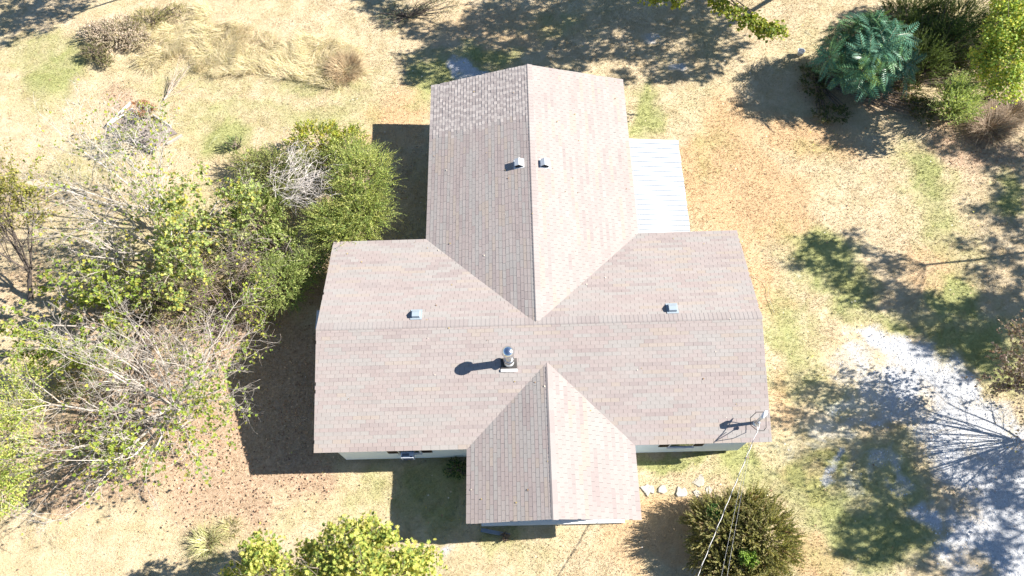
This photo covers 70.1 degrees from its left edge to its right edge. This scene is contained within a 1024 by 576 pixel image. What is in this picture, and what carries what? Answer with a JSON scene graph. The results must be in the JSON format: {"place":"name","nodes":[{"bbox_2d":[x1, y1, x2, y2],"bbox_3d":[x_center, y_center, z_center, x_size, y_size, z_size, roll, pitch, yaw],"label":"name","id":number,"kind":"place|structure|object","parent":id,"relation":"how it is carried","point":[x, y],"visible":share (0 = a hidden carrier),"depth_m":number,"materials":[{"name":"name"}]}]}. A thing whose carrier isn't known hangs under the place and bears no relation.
{"place":"outdoors","nodes":[
{"label":"outdoors","id":0,"kind":"place"},
{"bbox_2d":[128,0,372,90],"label":"tall grass","id":1,"kind":"structure","parent":0,"point":[194,24],"depth_m":34.41,"materials":[{"name":"beige plant"}]},
{"bbox_2d":[0,0,1023,575],"bbox_3d":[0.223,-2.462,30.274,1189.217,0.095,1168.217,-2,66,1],"label":"ground","id":2,"kind":"structure","parent":0,"point":[832,358],"depth_m":29.05,"materials":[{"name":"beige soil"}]},
{"bbox_2d":[0,352,58,520],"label":"lime tree","id":3,"kind":"object","parent":2,"relation":"on","point":[11,452],"visible":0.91,"depth_m":24.19,"materials":[{"name":"green plant"}]},
{"bbox_2d":[0,137,60,299],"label":"dark stemmed tree","id":4,"kind":"object","parent":2,"relation":"on","point":[27,190],"visible":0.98,"depth_m":27.35,"materials":[{"name":"green plant"}]},
{"bbox_2d":[0,250,150,388],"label":"leafy tree","id":5,"kind":"object","parent":2,"relation":"on","point":[96,297],"visible":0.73,"depth_m":26.49,"materials":[{"name":"green plant"}]},
{"bbox_2d":[75,40,117,67],"bbox_3d":[-19.420,-11.066,34.276,2.040,0.793,1.243,27,69,13],"label":"olive brush","id":6,"kind":"object","parent":2,"relation":"on","point":[100,57],"visible":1,"depth_m":34.22,"materials":[{"name":"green plant"}]},
{"bbox_2d":[0,74,213,263],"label":"bare tree","id":7,"kind":"object","parent":2,"relation":"on","point":[109,152],"visible":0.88,"depth_m":28.64,"materials":[{"name":"grey plant"}]},
{"bbox_2d":[74,12,155,52],"bbox_3d":[-18.907,-12.246,34.756,4.021,0.865,2.381,-2,66,1],"label":"pinkish brush","id":8,"kind":"object","parent":2,"relation":"on","point":[106,25],"visible":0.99,"depth_m":34.69,"materials":[{"name":"brown plant"}]},
{"bbox_2d":[0,273,280,543],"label":"bare tree","id":9,"kind":"object","parent":2,"relation":"on","point":[171,409],"visible":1,"depth_m":24.06,"materials":[{"name":"grey plant"}]},
{"bbox_2d":[107,102,182,152],"bbox_3d":[-16.482,-7.044,32.647,3.213,0.361,1.792,32,70,15],"label":"raised bed","id":10,"kind":"object","parent":2,"relation":"on","point":[143,140],"visible":0.56,"depth_m":32.73,"materials":[{"name":"soil"}]},
{"bbox_2d":[99,94,171,145],"bbox_3d":[-16.085,-7.270,31.582,2.965,2.396,2.199,-2,66,1],"label":"bare sapling","id":11,"kind":"object","parent":10,"relation":"in","point":[143,123],"visible":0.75,"depth_m":31.38,"materials":[{"name":"beige plant"}]},
{"bbox_2d":[130,99,155,117],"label":"russet weed","id":12,"kind":"object","parent":10,"relation":"in","point":[140,110],"visible":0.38,"depth_m":32.49,"materials":[{"name":"brown plant"}]},
{"bbox_2d":[23,108,271,312],"bbox_3d":[-13.730,-2.955,27.552,8.032,6.088,6.926,14,67,8],"label":"pale limbed tree","id":13,"kind":"object","parent":2,"relation":"on","point":[177,214],"visible":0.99,"depth_m":27.11,"materials":[{"name":"green plant"}]},
{"bbox_2d":[124,2,188,30],"bbox_3d":[-17.103,-13.124,35.120,3.127,0.833,1.805,-2,66,1],"label":"olive brush","id":14,"kind":"object","parent":2,"relation":"on","point":[158,17],"visible":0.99,"depth_m":35.17,"materials":[{"name":"beige plant"}]},
{"bbox_2d":[38,216,275,472],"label":"undergrowth","id":15,"kind":"object","parent":2,"relation":"on","point":[158,304],"visible":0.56,"depth_m":28.57,"materials":[{"name":"green plant"}]},
{"bbox_2d":[164,57,191,99],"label":"fallen branch","id":16,"kind":"object","parent":2,"relation":"on","point":[170,90],"visible":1,"depth_m":33.63,"materials":[{"name":"beige plant"}]},
{"bbox_2d":[185,521,225,562],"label":"lily clump","id":17,"kind":"object","parent":2,"relation":"on","point":[203,533],"visible":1,"depth_m":25.28,"materials":[{"name":"yellow plant"}]},
{"bbox_2d":[138,242,281,373],"bbox_3d":[-10.976,0.733,27.036,5.366,3.839,4.819,-2,66,1],"label":"twiggy shrub","id":18,"kind":"object","parent":2,"relation":"on","point":[245,298],"visible":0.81,"depth_m":27.00,"materials":[{"name":"green plant"}]},
{"bbox_2d":[216,513,242,545],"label":"lily clump","id":19,"kind":"object","parent":2,"relation":"on","point":[226,525],"visible":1,"depth_m":25.48,"materials":[{"name":"beige plant"}]},
{"bbox_2d":[222,136,243,150],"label":"grey green weed","id":20,"kind":"object","parent":2,"relation":"on","point":[234,144],"visible":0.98,"depth_m":32.01,"materials":[{"name":"green plant"}]},
{"bbox_2d":[186,219,302,322],"bbox_3d":[-10.670,-1.033,27.884,4.612,2.799,4.265,37,72,16],"label":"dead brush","id":21,"kind":"object","parent":2,"relation":"on","point":[223,269],"visible":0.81,"depth_m":27.90,"materials":[{"name":"green plant"}]},
{"bbox_2d":[220,184,304,266],"bbox_3d":[-9.877,-2.349,29.046,3.002,2.624,3.988,-20,67,-7],"label":"round leaved shrub","id":22,"kind":"object","parent":2,"relation":"on","point":[273,228],"visible":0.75,"depth_m":28.74,"materials":[{"name":"green plant"}]},
{"bbox_2d":[224,141,331,214],"bbox_3d":[-9.773,-5.263,30.707,4.785,2.004,3.851,41,73,18],"label":"feathery shrub","id":23,"kind":"object","parent":2,"relation":"on","point":[257,157],"visible":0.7,"depth_m":30.52,"materials":[{"name":"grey plant"}]},
{"bbox_2d":[245,244,329,318],"bbox_3d":[-8.600,-0.289,28.125,3.501,2.538,3.327,-2,66,1],"label":"feathery shrub","id":24,"kind":"object","parent":2,"relation":"on","point":[301,276],"visible":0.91,"depth_m":27.80,"materials":[{"name":"green plant"}]},
{"bbox_2d":[250,127,346,212],"bbox_3d":[-8.390,-4.729,29.035,3.250,2.927,4.577,-35,69,-13],"label":"dead brush","id":25,"kind":"object","parent":2,"relation":"on","point":[298,183],"visible":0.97,"depth_m":28.78,"materials":[{"name":"grey plant"}]},
{"bbox_2d":[315,310,319,328],"bbox_3d":[-7.107,1.365,28.259,0.740,0.830,0.760,-2,66,1],"label":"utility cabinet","id":26,"kind":"object","parent":2,"relation":"on","point":[317,315],"visible":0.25,"depth_m":27.93,"materials":[{"name":"grey metal"}]},
{"bbox_2d":[282,118,368,158],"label":"vine shrub","id":27,"kind":"object","parent":2,"relation":"on","point":[329,127],"visible":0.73,"depth_m":30.89,"materials":[{"name":"green plant"}]},
{"bbox_2d":[215,504,448,575],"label":"star leaved tree","id":28,"kind":"object","parent":2,"relation":"on","point":[328,558],"visible":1,"depth_m":21.33,"materials":[{"name":"green plant"}]},
{"bbox_2d":[321,44,372,88],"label":"dry grass clump","id":29,"kind":"object","parent":2,"relation":"on","point":[353,59],"visible":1,"depth_m":33.65,"materials":[{"name":"beige plant"}]},
{"bbox_2d":[295,128,406,262],"bbox_3d":[-6.414,-3.930,29.280,4.601,3.328,6.496,-2,66,1],"label":"feathery shrub","id":30,"kind":"object","parent":2,"relation":"on","point":[362,199],"visible":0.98,"depth_m":28.68,"materials":[{"name":"green plant"}]},
{"bbox_2d":[377,0,459,28],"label":"grey brush","id":31,"kind":"object","parent":2,"relation":"on","point":[410,14],"visible":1,"depth_m":34.99,"materials":[{"name":"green plant"}]},
{"bbox_2d":[442,456,466,479],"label":"corner weed","id":32,"kind":"object","parent":2,"relation":"on","point":[455,468],"visible":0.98,"depth_m":25.90,"materials":[{"name":"green plant"}]},
{"bbox_2d":[481,528,509,534],"bbox_3d":[-0.575,8.468,25.278,1.020,0.045,0.130,9,66,6],"label":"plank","id":33,"kind":"object","parent":2,"relation":"on","point":[484,530],"visible":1,"depth_m":25.27,"materials":[{"name":"grey wood"}]},
{"bbox_2d":[500,531,510,545],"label":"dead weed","id":34,"kind":"object","parent":2,"relation":"on","point":[505,536],"visible":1,"depth_m":25.07,"materials":[{"name":"brown plant"}]},
{"bbox_2d":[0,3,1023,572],"bbox_3d":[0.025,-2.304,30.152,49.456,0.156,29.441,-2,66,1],"label":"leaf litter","id":35,"kind":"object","parent":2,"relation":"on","point":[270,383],"visible":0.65,"depth_m":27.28,"materials":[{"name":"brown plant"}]},
{"bbox_2d":[314,64,771,526],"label":"house","id":36,"kind":"structure","parent":2,"relation":"on","point":[638,336],"depth_m":25.28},
{"bbox_2d":[401,452,414,459],"bbox_3d":[-3.600,5.794,25.264,0.440,0.368,0.260,-2,66,1],"label":"window air conditioner","id":37,"kind":"object","parent":36,"relation":"attached to","point":[407,455],"depth_m":25.10,"materials":[{"name":"white metal"}]},
{"bbox_2d":[397,450,421,454],"bbox_3d":[-3.539,5.610,25.059,0.840,0.690,0.105,-2,66,1],"label":"window","id":38,"kind":"structure","parent":36,"relation":"in","point":[419,452],"depth_m":25.19,"materials":[{"name":"white paint"}]},
{"bbox_2d":[347,81,726,515],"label":"roof leaves","id":39,"kind":"object","parent":36,"relation":"on","point":[512,320],"visible":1,"depth_m":26.77,"materials":[{"name":"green plant"}]},
{"bbox_2d":[667,444,693,448],"bbox_3d":[5.797,5.351,24.912,0.920,0.690,0.105,-2,66,1],"label":"window","id":40,"kind":"structure","parent":36,"relation":"in","point":[672,446],"depth_m":25.10,"materials":[{"name":"white paint"}]},
{"bbox_2d":[697,431,757,575],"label":"service cable","id":41,"kind":"object","parent":36,"relation":"attached to","point":[727,503],"visible":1,"depth_m":22.57,"materials":[{"name":"grey metal"}]},
{"bbox_2d":[721,443,749,575],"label":"phone line","id":42,"kind":"object","parent":36,"relation":"attached to","point":[734,512],"visible":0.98,"depth_m":23.05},
{"bbox_2d":[727,451,749,574],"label":"phone line","id":43,"kind":"object","parent":36,"relation":"attached to","point":[737,515],"visible":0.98,"depth_m":23.06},
{"bbox_2d":[640,484,653,496],"bbox_3d":[4.766,7.136,25.781,0.510,0.062,0.424,14,65,7],"label":"stepping stone","id":44,"kind":"object","parent":2,"relation":"on","point":[647,489],"visible":1,"depth_m":25.76,"materials":[{"name":"grey stone"}]},
{"bbox_2d":[285,29,1023,565],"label":"pale leaves","id":45,"kind":"object","parent":2,"relation":"on","point":[803,339],"visible":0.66,"depth_m":28.34,"materials":[{"name":"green plant"}]},
{"bbox_2d":[658,485,666,493],"bbox_3d":[5.332,7.112,25.779,0.308,0.062,0.327,24,68,11],"label":"stepping stone","id":46,"kind":"object","parent":2,"relation":"on","point":[662,489],"visible":1,"depth_m":25.75,"materials":[{"name":"grey stone"}]},
{"bbox_2d":[676,486,686,496],"bbox_3d":[5.979,7.188,25.727,0.393,0.062,0.367,7,63,4],"label":"stepping stone","id":47,"kind":"object","parent":2,"relation":"on","point":[680,492],"visible":1,"depth_m":25.69,"materials":[{"name":"white stone"}]},
{"bbox_2d":[693,490,700,497],"bbox_3d":[6.484,7.235,25.690,0.273,0.062,0.254,22,71,6],"label":"stepping stone","id":48,"kind":"object","parent":2,"relation":"on","point":[696,492],"visible":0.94,"depth_m":25.66,"materials":[{"name":"white stone"}]},
{"bbox_2d":[692,474,703,486],"bbox_3d":[6.583,6.784,25.894,0.503,0.062,0.479,21,66,19],"label":"stepping stone","id":49,"kind":"object","parent":2,"relation":"on","point":[699,481],"visible":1,"depth_m":25.83,"materials":[{"name":"beige stone"}]},
{"bbox_2d":[705,486,711,493],"bbox_3d":[6.922,7.123,25.728,0.258,0.062,0.249,-24,69,-5],"label":"stepping stone","id":50,"kind":"object","parent":2,"relation":"on","point":[710,489],"visible":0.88,"depth_m":25.70,"materials":[{"name":"beige stone"}]},
{"bbox_2d":[637,0,789,43],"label":"shade tree","id":51,"kind":"object","parent":2,"relation":"on","point":[764,28],"visible":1,"depth_m":28.76,"materials":[{"name":"green plant"}]},
{"bbox_2d":[678,477,808,575],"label":"round shrub","id":52,"kind":"object","parent":2,"relation":"on","point":[752,513],"visible":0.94,"depth_m":23.87,"materials":[{"name":"green plant"}]},
{"bbox_2d":[706,501,722,520],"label":"green weed","id":53,"kind":"object","parent":52,"relation":"on","point":[716,511],"visible":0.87,"depth_m":24.21,"materials":[{"name":"green plant"}]},
{"bbox_2d":[738,548,759,569],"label":"green weed","id":54,"kind":"object","parent":52,"relation":"on","point":[753,560],"visible":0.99,"depth_m":23.22,"materials":[{"name":"green plant"}]},
{"bbox_2d":[797,48,804,56],"bbox_3d":[13.250,-10.812,33.517,0.330,0.250,0.325,-2,66,1],"label":"bucket","id":55,"kind":"object","parent":2,"relation":"on","point":[800,52],"visible":1,"depth_m":33.51,"materials":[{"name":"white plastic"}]},
{"bbox_2d":[805,8,926,103],"bbox_3d":[15.210,-9.931,31.260,4.695,3.549,4.489,-2,66,1],"label":"compound leaved shrub","id":56,"kind":"object","parent":2,"relation":"on","point":[874,51],"visible":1,"depth_m":30.48,"materials":[{"name":"green plant"}]},
{"bbox_2d":[798,12,1005,126],"bbox_3d":[17.488,-9.968,32.612,9.308,1.010,6.394,-2,66,1],"label":"undergrowth weed","id":57,"kind":"object","parent":2,"relation":"on","point":[819,85],"visible":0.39,"depth_m":32.19,"materials":[{"name":"green plant"}]},
{"bbox_2d":[873,0,1020,82],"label":"plume shrub","id":58,"kind":"object","parent":2,"relation":"on","point":[935,52],"visible":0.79,"depth_m":32.73,"materials":[{"name":"green plant"}]},
{"bbox_2d":[927,65,990,126],"bbox_3d":[18.914,-8.117,31.235,2.825,1.914,2.900,-2,66,1],"label":"plume shrub","id":59,"kind":"object","parent":2,"relation":"on","point":[957,97],"visible":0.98,"depth_m":31.02,"materials":[{"name":"green plant"}]},
{"bbox_2d":[959,98,1023,151],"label":"dry grass clump","id":60,"kind":"object","parent":2,"relation":"on","point":[1002,131],"visible":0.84,"depth_m":31.31,"materials":[{"name":"brown plant"}]},
{"bbox_2d":[962,309,1023,455],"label":"pinkish tree","id":61,"kind":"object","parent":2,"relation":"on","point":[1015,385],"visible":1,"depth_m":23.92,"materials":[{"name":"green plant"}]},
{"bbox_2d":[964,0,1023,108],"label":"fine leaved tree","id":62,"kind":"object","parent":2,"relation":"on","point":[998,51],"visible":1,"depth_m":28.63,"materials":[{"name":"green plant"}]},
{"bbox_2d":[986,88,1023,128],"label":"dry grass clump","id":63,"kind":"object","parent":2,"relation":"on","point":[1020,107],"visible":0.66,"depth_m":31.74,"materials":[{"name":"brown plant"}]},
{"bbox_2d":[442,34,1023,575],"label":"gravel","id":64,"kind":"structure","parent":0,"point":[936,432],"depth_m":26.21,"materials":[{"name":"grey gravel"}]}
]}

